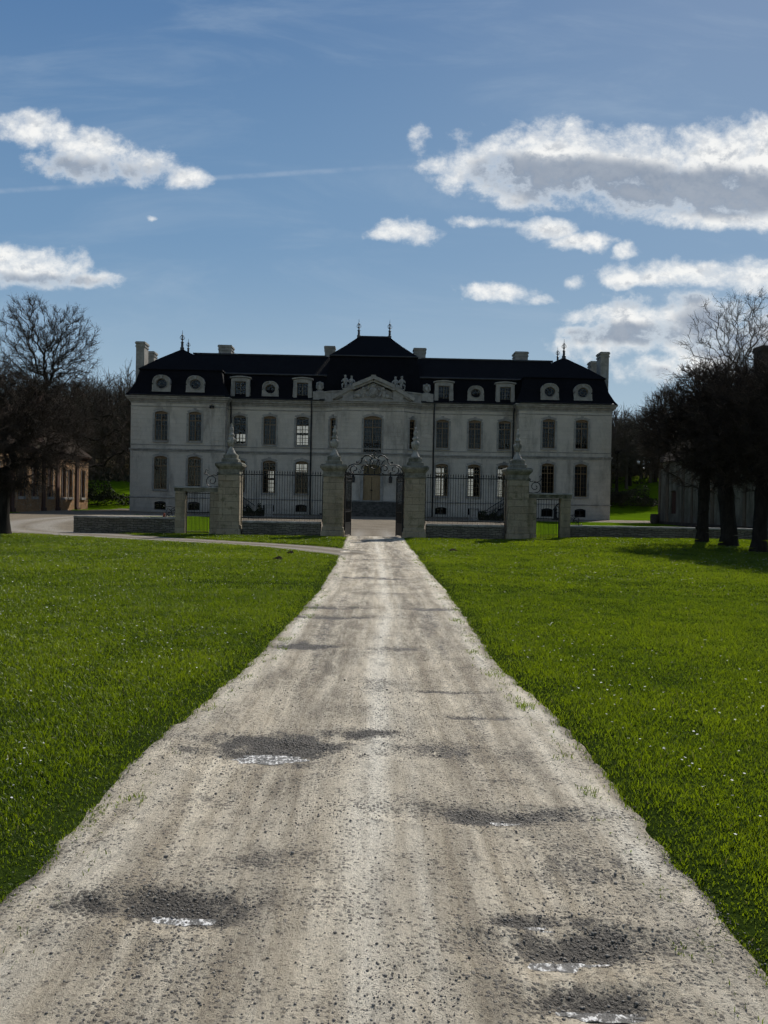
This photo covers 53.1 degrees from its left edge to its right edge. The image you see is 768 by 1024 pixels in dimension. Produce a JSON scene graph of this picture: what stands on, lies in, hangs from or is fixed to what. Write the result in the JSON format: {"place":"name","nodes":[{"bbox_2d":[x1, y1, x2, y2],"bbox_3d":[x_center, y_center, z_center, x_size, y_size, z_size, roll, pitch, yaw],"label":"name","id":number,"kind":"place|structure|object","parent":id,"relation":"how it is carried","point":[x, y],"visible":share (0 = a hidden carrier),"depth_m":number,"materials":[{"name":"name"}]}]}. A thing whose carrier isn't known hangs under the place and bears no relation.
{"place":"outdoors","nodes":[
{"label":"outdoors","id":0,"kind":"place"},
{"bbox_2d":[10,514,365,554],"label":"path","id":1,"kind":"structure","parent":0,"point":[57,525],"depth_m":36.12,"materials":[{"name":"beige gravel"}]},
{"bbox_2d":[0,536,767,1023],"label":"road","id":2,"kind":"structure","parent":0,"point":[378,580],"depth_m":3.44,"materials":[{"name":"beige gravel"}]},
{"bbox_2d":[152,917,215,926],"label":"puddle","id":3,"kind":"object","parent":2,"relation":"on","point":[166,921],"visible":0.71,"depth_m":3.03,"materials":[{"name":"liquid"}]},
{"bbox_2d":[230,755,309,764],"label":"puddle","id":4,"kind":"object","parent":2,"relation":"on","point":[268,759],"visible":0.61,"depth_m":4.97,"materials":[{"name":"liquid"}]},
{"bbox_2d":[1,596,767,1023],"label":"pebbles","id":5,"kind":"object","parent":2,"relation":"on","point":[593,932],"visible":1,"depth_m":3.07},
{"bbox_2d":[490,823,518,825],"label":"puddle","id":6,"kind":"object","parent":2,"relation":"on","point":[501,824],"visible":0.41,"depth_m":4.03,"materials":[{"name":"liquid"}]},
{"bbox_2d":[524,927,555,932],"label":"puddle","id":7,"kind":"object","parent":2,"relation":"on","point":[535,928],"visible":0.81,"depth_m":3.01,"materials":[{"name":"liquid"}]},
{"bbox_2d":[528,963,608,972],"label":"puddle","id":8,"kind":"object","parent":2,"relation":"on","point":[568,967],"visible":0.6,"depth_m":2.79,"materials":[{"name":"liquid"}]},
{"bbox_2d":[555,1012,645,1022],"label":"puddle","id":9,"kind":"object","parent":2,"relation":"on","point":[606,1017],"visible":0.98,"depth_m":2.50,"materials":[{"name":"liquid"}]},
{"bbox_2d":[0,444,767,1023],"bbox_3d":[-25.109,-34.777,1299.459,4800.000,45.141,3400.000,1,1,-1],"label":"ground","id":10,"kind":"structure","parent":0,"point":[638,514],"depth_m":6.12,"materials":[{"name":"green plant"}]},
{"bbox_2d":[0,344,33,407],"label":"bare tree","id":11,"kind":"object","parent":10,"relation":"on","point":[7,363],"visible":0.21,"depth_m":75.59,"materials":[{"name":"brown plant"}]},
{"bbox_2d":[0,391,91,511],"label":"brick outbuilding","id":12,"kind":"structure","parent":10,"relation":"on","point":[71,493],"depth_m":73.92,"materials":[{"name":"brick"}]},
{"bbox_2d":[0,292,102,416],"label":"bare tree","id":13,"kind":"object","parent":10,"relation":"on","point":[43,364],"visible":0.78,"depth_m":84.44,"materials":[{"name":"brown plant"}]},
{"bbox_2d":[0,362,105,533],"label":"spreading tree","id":14,"kind":"object","parent":10,"relation":"on","point":[40,424],"visible":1,"depth_m":33.01,"materials":[{"name":"brown plant"}]},
{"bbox_2d":[10,508,165,517],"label":"yard","id":15,"kind":"structure","parent":10,"relation":"on","point":[67,512],"depth_m":65.99,"materials":[{"name":"grey gravel"}]},
{"bbox_2d":[50,371,131,482],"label":"bare tree","id":16,"kind":"object","parent":10,"relation":"on","point":[116,440],"visible":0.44,"depth_m":93.96,"materials":[{"name":"brown plant"}]},
{"bbox_2d":[88,475,129,505],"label":"thicket","id":17,"kind":"object","parent":10,"relation":"on","point":[107,495],"visible":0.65,"depth_m":92.48,"materials":[{"name":"green plant"}]},
{"bbox_2d":[242,506,256,515],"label":"shrub","id":18,"kind":"object","parent":10,"relation":"on","point":[250,512],"visible":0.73,"depth_m":65.82,"materials":[{"name":"green plant"}]},
{"bbox_2d":[252,502,264,515],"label":"shrub","id":19,"kind":"object","parent":10,"relation":"on","point":[258,510],"visible":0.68,"depth_m":65.82,"materials":[{"name":"green plant"}]},
{"bbox_2d":[264,504,273,516],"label":"stone block","id":20,"kind":"structure","parent":10,"relation":"on","point":[268,510],"depth_m":65.52,"materials":[{"name":"grey stone"}]},
{"bbox_2d":[0,360,658,488],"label":"woodland","id":21,"kind":"object","parent":10,"relation":"on","point":[104,391],"visible":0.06,"depth_m":120.47,"materials":[{"name":"green plant"}]},
{"bbox_2d":[26,510,649,522],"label":"forecourt","id":22,"kind":"structure","parent":10,"relation":"on","point":[617,521],"depth_m":70.73,"materials":[{"name":"beige gravel"}]},
{"bbox_2d":[552,503,558,519],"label":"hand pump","id":23,"kind":"object","parent":22,"relation":"on","point":[554,509],"visible":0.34,"depth_m":71.35,"materials":[{"name":"metal"}]},
{"bbox_2d":[125,323,617,519],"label":"chateau","id":24,"kind":"structure","parent":10,"relation":"on","point":[377,395],"depth_m":77.55,"materials":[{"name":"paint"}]},
{"bbox_2d":[154,501,165,509],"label":"window","id":25,"kind":"structure","parent":24,"relation":"in","point":[160,502],"depth_m":76.23,"materials":[{"name":"metal"}]},
{"bbox_2d":[152,452,168,490],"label":"window","id":26,"kind":"structure","parent":24,"relation":"in","point":[161,456],"depth_m":76.00,"materials":[{"name":"paint"}]},
{"bbox_2d":[152,407,169,441],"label":"window","id":27,"kind":"structure","parent":24,"relation":"in","point":[161,411],"depth_m":75.97,"materials":[{"name":"paint"}]},
{"bbox_2d":[185,453,202,486],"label":"window","id":28,"kind":"structure","parent":24,"relation":"in","point":[198,460],"depth_m":76.24,"materials":[{"name":"paint"}]},
{"bbox_2d":[188,502,199,509],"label":"window","id":29,"kind":"structure","parent":24,"relation":"in","point":[189,502],"depth_m":76.30,"materials":[{"name":"glass"}]},
{"bbox_2d":[186,408,202,442],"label":"window","id":30,"kind":"structure","parent":24,"relation":"in","point":[191,417],"depth_m":76.21,"materials":[{"name":"paint"}]},
{"bbox_2d":[232,412,247,445],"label":"window","id":31,"kind":"structure","parent":24,"relation":"in","point":[239,414],"depth_m":77.62,"materials":[{"name":"paint"}]},
{"bbox_2d":[236,434,244,443],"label":"garden window","id":32,"kind":"structure","parent":24,"relation":"in","point":[237,435],"depth_m":87.56,"materials":[{"name":"glass"}]},
{"bbox_2d":[239,456,246,493],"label":"window","id":33,"kind":"structure","parent":24,"relation":"in","point":[243,460],"depth_m":77.65,"materials":[{"name":"paint"}]},
{"bbox_2d":[260,457,276,494],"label":"window","id":34,"kind":"structure","parent":24,"relation":"in","point":[270,460],"depth_m":77.71,"materials":[{"name":"paint"}]},
{"bbox_2d":[261,412,277,446],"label":"window","id":35,"kind":"structure","parent":24,"relation":"in","point":[269,423],"depth_m":77.88,"materials":[{"name":"paint"}]},
{"bbox_2d":[268,471,273,491],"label":"garden window","id":36,"kind":"structure","parent":24,"relation":"in","point":[271,476],"depth_m":87.69,"materials":[{"name":"glass"}]},
{"bbox_2d":[296,504,306,511],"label":"window","id":37,"kind":"structure","parent":24,"relation":"in","point":[301,505],"depth_m":78.01,"materials":[{"name":"glass"}]},
{"bbox_2d":[293,458,309,494],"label":"window","id":38,"kind":"structure","parent":24,"relation":"in","point":[301,461],"depth_m":77.79,"materials":[{"name":"paint"}]},
{"bbox_2d":[296,464,306,472],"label":"garden window","id":39,"kind":"structure","parent":24,"relation":"in","point":[298,466],"depth_m":87.74,"materials":[{"name":"glass"}]},
{"bbox_2d":[294,413,310,446],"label":"window","id":40,"kind":"structure","parent":24,"relation":"in","point":[302,416],"depth_m":77.73,"materials":[{"name":"paint"}]},
{"bbox_2d":[297,426,307,444],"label":"garden window","id":41,"kind":"structure","parent":24,"relation":"in","point":[299,433],"depth_m":87.69,"materials":[{"name":"glass"}]},
{"bbox_2d":[327,414,336,449],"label":"window","id":42,"kind":"structure","parent":24,"relation":"in","point":[332,416],"depth_m":77.35,"materials":[{"name":"paint"}]},
{"bbox_2d":[363,465,379,500],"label":"entrance door","id":43,"kind":"structure","parent":24,"relation":"in","point":[367,479],"depth_m":76.79,"materials":[{"name":"paint"}]},
{"bbox_2d":[361,412,383,454],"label":"window","id":44,"kind":"structure","parent":24,"relation":"in","point":[378,427],"depth_m":76.67,"materials":[{"name":"paint"}]},
{"bbox_2d":[408,416,416,450],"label":"window","id":45,"kind":"structure","parent":24,"relation":"in","point":[411,419],"depth_m":77.09,"materials":[{"name":"paint"}]},
{"bbox_2d":[436,468,443,494],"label":"garden window","id":46,"kind":"structure","parent":24,"relation":"in","point":[438,470],"depth_m":88.06,"materials":[{"name":"glass"}]},
{"bbox_2d":[433,460,449,497],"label":"window","id":47,"kind":"structure","parent":24,"relation":"in","point":[441,464],"depth_m":78.07,"materials":[{"name":"paint"}]},
{"bbox_2d":[434,416,450,449],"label":"window","id":48,"kind":"structure","parent":24,"relation":"in","point":[442,419],"depth_m":78.01,"materials":[{"name":"paint"}]},
{"bbox_2d":[468,469,472,495],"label":"garden window","id":49,"kind":"structure","parent":24,"relation":"in","point":[469,472],"depth_m":88.14,"materials":[{"name":"paint"}]},
{"bbox_2d":[466,461,481,498],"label":"window","id":50,"kind":"structure","parent":24,"relation":"in","point":[475,464],"depth_m":78.13,"materials":[{"name":"paint"}]},
{"bbox_2d":[466,417,482,450],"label":"window","id":51,"kind":"structure","parent":24,"relation":"in","point":[474,419],"depth_m":78.09,"materials":[{"name":"paint"}]},
{"bbox_2d":[498,469,502,495],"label":"garden window","id":52,"kind":"structure","parent":24,"relation":"in","point":[499,470],"depth_m":88.19,"materials":[{"name":"paint"}]},
{"bbox_2d":[495,462,508,498],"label":"window","id":53,"kind":"structure","parent":24,"relation":"in","point":[503,465],"depth_m":78.19,"materials":[{"name":"paint"}]},
{"bbox_2d":[496,417,512,450],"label":"window","id":54,"kind":"structure","parent":24,"relation":"in","point":[504,421],"depth_m":78.15,"materials":[{"name":"paint"}]},
{"bbox_2d":[541,508,550,516],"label":"window","id":55,"kind":"structure","parent":24,"relation":"in","point":[544,508],"depth_m":76.99,"materials":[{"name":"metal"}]},
{"bbox_2d":[539,460,556,492],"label":"window","id":56,"kind":"structure","parent":24,"relation":"in","point":[547,463],"depth_m":76.79,"materials":[{"name":"paint"}]},
{"bbox_2d":[540,416,556,449],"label":"window","id":57,"kind":"structure","parent":24,"relation":"in","point":[545,419],"depth_m":76.73,"materials":[{"name":"paint"}]},
{"bbox_2d":[574,509,585,516],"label":"window","id":58,"kind":"structure","parent":24,"relation":"in","point":[579,510],"depth_m":77.07,"materials":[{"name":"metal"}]},
{"bbox_2d":[572,461,589,498],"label":"window","id":59,"kind":"structure","parent":24,"relation":"in","point":[584,472],"depth_m":77.05,"materials":[{"name":"paint"}]},
{"bbox_2d":[573,416,589,450],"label":"window","id":60,"kind":"structure","parent":24,"relation":"in","point":[581,420],"depth_m":76.80,"materials":[{"name":"paint"}]},
{"bbox_2d":[242,516,503,537],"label":"forecourt","id":61,"kind":"structure","parent":10,"relation":"on","point":[381,527],"depth_m":56.33,"materials":[{"name":"beige gravel"}]},
{"bbox_2d":[73,515,174,532],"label":"boundary wall","id":62,"kind":"structure","parent":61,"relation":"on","point":[108,524],"depth_m":37.04,"materials":[{"name":"stone"}]},
{"bbox_2d":[162,504,174,516],"bbox_3d":[-10.452,-0.050,37.302,0.614,0.685,0.044,1,1,-1],"label":"iron scroll","id":63,"kind":"object","parent":62,"relation":"on","point":[168,512],"visible":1,"depth_m":37.29,"materials":[{"name":"black metal"}]},
{"bbox_2d":[172,486,217,533],"bbox_3d":[-9.085,0.029,37.330,2.270,2.530,0.640,1,1,-1],"label":"stone gateway","id":64,"kind":"object","parent":61,"relation":"on","point":[180,506],"visible":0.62,"depth_m":37.08,"materials":[{"name":"grey stone"}]},
{"bbox_2d":[186,492,209,532],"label":"garden gate","id":65,"kind":"structure","parent":64,"relation":"attached to","point":[202,493],"depth_m":37.32,"materials":[{"name":"metal"}]},
{"bbox_2d":[204,469,217,486],"bbox_3d":[-8.355,-1.639,37.327,0.804,0.871,0.043,1,1,-1],"label":"iron scroll","id":66,"kind":"object","parent":64,"relation":"on","point":[210,479],"visible":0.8,"depth_m":37.31,"materials":[{"name":"black metal"}]},
{"bbox_2d":[215,423,246,534],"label":"gate pier","id":67,"kind":"structure","parent":61,"relation":"on","point":[231,466],"depth_m":36.86,"materials":[{"name":"stone"}]},
{"bbox_2d":[242,520,320,535],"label":"railing wall","id":68,"kind":"structure","parent":61,"relation":"on","point":[254,527],"depth_m":37.20,"materials":[{"name":"stone"}]},
{"bbox_2d":[241,470,322,521],"bbox_3d":[-4.965,-0.786,37.403,3.960,2.470,0.051,1,1,-1],"label":"iron railing","id":69,"kind":"object","parent":68,"relation":"on","point":[280,518],"visible":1,"depth_m":37.39,"materials":[{"name":"black metal"}]},
{"bbox_2d":[320,425,347,536],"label":"gate pier","id":70,"kind":"structure","parent":61,"relation":"on","point":[334,468],"depth_m":36.95,"materials":[{"name":"stone"}]},
{"bbox_2d":[345,472,351,534],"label":"drive gate","id":71,"kind":"structure","parent":70,"relation":"attached to","point":[348,517],"depth_m":38.13,"materials":[{"name":"metal"}]},
{"bbox_2d":[343,453,403,531],"bbox_3d":[-0.485,-0.813,37.491,3.000,4.227,0.060,1,1,-1],"label":"gate overthrow","id":72,"kind":"object","parent":70,"relation":"attached to","point":[382,474],"visible":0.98,"depth_m":37.46,"materials":[{"name":"metal"}]},
{"bbox_2d":[401,427,428,537],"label":"gate pier","id":73,"kind":"structure","parent":61,"relation":"on","point":[414,469],"depth_m":37.03,"materials":[{"name":"stone"}]},
{"bbox_2d":[395,473,402,536],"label":"drive gate","id":74,"kind":"structure","parent":73,"relation":"attached to","point":[399,518],"depth_m":38.19,"materials":[{"name":"metal"}]},
{"bbox_2d":[425,524,503,538],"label":"railing wall","id":75,"kind":"structure","parent":61,"relation":"on","point":[465,531],"depth_m":37.37,"materials":[{"name":"stone"}]},
{"bbox_2d":[425,474,505,524],"bbox_3d":[3.991,-0.622,37.582,3.960,2.470,0.051,1,1,-1],"label":"iron railing","id":76,"kind":"object","parent":75,"relation":"on","point":[467,521],"visible":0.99,"depth_m":37.57,"materials":[{"name":"black metal"}]},
{"bbox_2d":[501,429,532,538],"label":"gate pier","id":77,"kind":"structure","parent":61,"relation":"on","point":[517,472],"depth_m":37.14,"materials":[{"name":"stone"}]},
{"bbox_2d":[528,493,573,538],"bbox_3d":[8.078,0.343,37.673,2.270,2.530,0.640,1,1,-1],"label":"stone gateway","id":78,"kind":"object","parent":61,"relation":"on","point":[564,514],"visible":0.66,"depth_m":37.43,"materials":[{"name":"grey stone"}]},
{"bbox_2d":[529,476,542,492],"bbox_3d":[7.408,-1.350,37.641,0.803,0.873,0.043,1,1,-1],"label":"iron scroll","id":79,"kind":"object","parent":78,"relation":"on","point":[536,486],"visible":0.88,"depth_m":37.63,"materials":[{"name":"black metal"}]},
{"bbox_2d":[536,499,559,537],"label":"garden gate","id":80,"kind":"structure","parent":78,"relation":"attached to","point":[551,518],"depth_m":37.66,"materials":[{"name":"metal"}]},
{"bbox_2d":[88,444,658,484],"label":"undergrowth","id":81,"kind":"object","parent":10,"relation":"on","point":[117,474],"visible":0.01,"depth_m":118.82,"materials":[{"name":"green plant"}]},
{"bbox_2d":[0,532,766,834],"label":"daisies","id":82,"kind":"object","parent":10,"relation":"on","point":[425,552],"visible":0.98,"depth_m":16.58,"materials":[{"name":"white plant"}]},
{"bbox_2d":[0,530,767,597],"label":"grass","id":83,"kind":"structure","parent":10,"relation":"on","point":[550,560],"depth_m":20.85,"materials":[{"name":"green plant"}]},
{"bbox_2d":[469,508,478,519],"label":"stone block","id":84,"kind":"structure","parent":10,"relation":"on","point":[473,513],"depth_m":65.87,"materials":[{"name":"grey stone"}]},
{"bbox_2d":[478,510,489,519],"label":"shrub","id":85,"kind":"object","parent":10,"relation":"on","point":[483,515],"visible":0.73,"depth_m":66.25,"materials":[{"name":"green plant"}]},
{"bbox_2d":[486,510,498,520],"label":"shrub","id":86,"kind":"object","parent":10,"relation":"on","point":[493,516],"visible":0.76,"depth_m":66.20,"materials":[{"name":"green plant"}]},
{"bbox_2d":[610,488,628,501],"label":"thicket","id":87,"kind":"object","parent":10,"relation":"on","point":[611,496],"visible":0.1,"depth_m":105.84,"materials":[{"name":"green plant"}]},
{"bbox_2d":[611,417,649,490],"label":"bare tree","id":88,"kind":"object","parent":10,"relation":"on","point":[616,452],"visible":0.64,"depth_m":109.92,"materials":[{"name":"brown plant"}]},
{"bbox_2d":[611,411,655,485],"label":"bare tree","id":89,"kind":"object","parent":10,"relation":"on","point":[630,476],"visible":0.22,"depth_m":115.30,"materials":[{"name":"brown plant"}]},
{"bbox_2d":[610,485,657,506],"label":"thicket","id":90,"kind":"object","parent":10,"relation":"on","point":[640,500],"visible":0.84,"depth_m":103.58,"materials":[{"name":"green plant"}]},
{"bbox_2d":[632,412,658,481],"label":"bare tree","id":91,"kind":"object","parent":10,"relation":"on","point":[655,479],"visible":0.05,"depth_m":118.59,"materials":[{"name":"brown plant"}]},
{"bbox_2d":[650,514,658,523],"bbox_3d":[22.850,0.597,64.875,0.712,0.860,0.730,1,1,-1],"label":"water barrel","id":92,"kind":"object","parent":10,"relation":"on","point":[654,518],"visible":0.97,"depth_m":64.59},
{"bbox_2d":[570,525,751,539],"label":"boundary wall","id":93,"kind":"structure","parent":10,"relation":"on","point":[632,531],"depth_m":37.55,"materials":[{"name":"stone"}]},
{"bbox_2d":[571,514,581,524],"bbox_3d":[9.446,0.354,37.700,0.614,0.684,0.044,1,1,-1],"label":"iron scroll","id":94,"kind":"object","parent":93,"relation":"on","point":[576,517],"visible":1,"depth_m":37.69,"materials":[{"name":"black metal"}]},
{"bbox_2d":[628,383,699,481],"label":"bare tree","id":95,"kind":"object","parent":10,"relation":"on","point":[649,448],"visible":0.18,"depth_m":72.39,"materials":[{"name":"brown plant"}]},
{"bbox_2d":[630,347,763,541],"bbox_3d":[14.344,-2.818,34.369,6.558,8.852,5.926,1,1,-1],"label":"pollard tree","id":96,"kind":"object","parent":10,"relation":"on","point":[702,526],"visible":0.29,"depth_m":34.17,"materials":[{"name":"brown plant"}]},
{"bbox_2d":[651,352,767,546],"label":"pollard tree","id":97,"kind":"object","parent":10,"relation":"on","point":[726,495],"visible":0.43,"depth_m":32.06,"materials":[{"name":"brown plant"}]},
{"bbox_2d":[654,345,767,527],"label":"timbered outbuilding","id":98,"kind":"structure","parent":10,"relation":"on","point":[676,507],"depth_m":59.62,"materials":[{"name":"paint"}]},
{"bbox_2d":[658,286,767,409],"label":"bare tree","id":99,"kind":"object","parent":10,"relation":"on","point":[748,348],"visible":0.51,"depth_m":78.38,"materials":[{"name":"brown plant"}]},
{"bbox_2d":[677,342,767,552],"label":"pollard tree","id":100,"kind":"object","parent":10,"relation":"on","point":[759,541],"visible":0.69,"depth_m":29.36,"materials":[{"name":"brown plant"}]},
{"bbox_2d":[708,346,753,373],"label":"bare tree","id":101,"kind":"object","parent":10,"relation":"on","point":[738,360],"visible":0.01,"depth_m":92.56,"materials":[{"name":"brown plant"}]},
{"bbox_2d":[729,350,767,490],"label":"pollard tree","id":102,"kind":"object","parent":10,"relation":"on","point":[763,386],"visible":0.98,"depth_m":27.29,"materials":[{"name":"brown plant"}]},
{"bbox_2d":[0,0,767,467],"label":"sky","id":103,"kind":"structure","parent":0,"point":[471,179],"materials":[{"name":"blue"}]}
]}

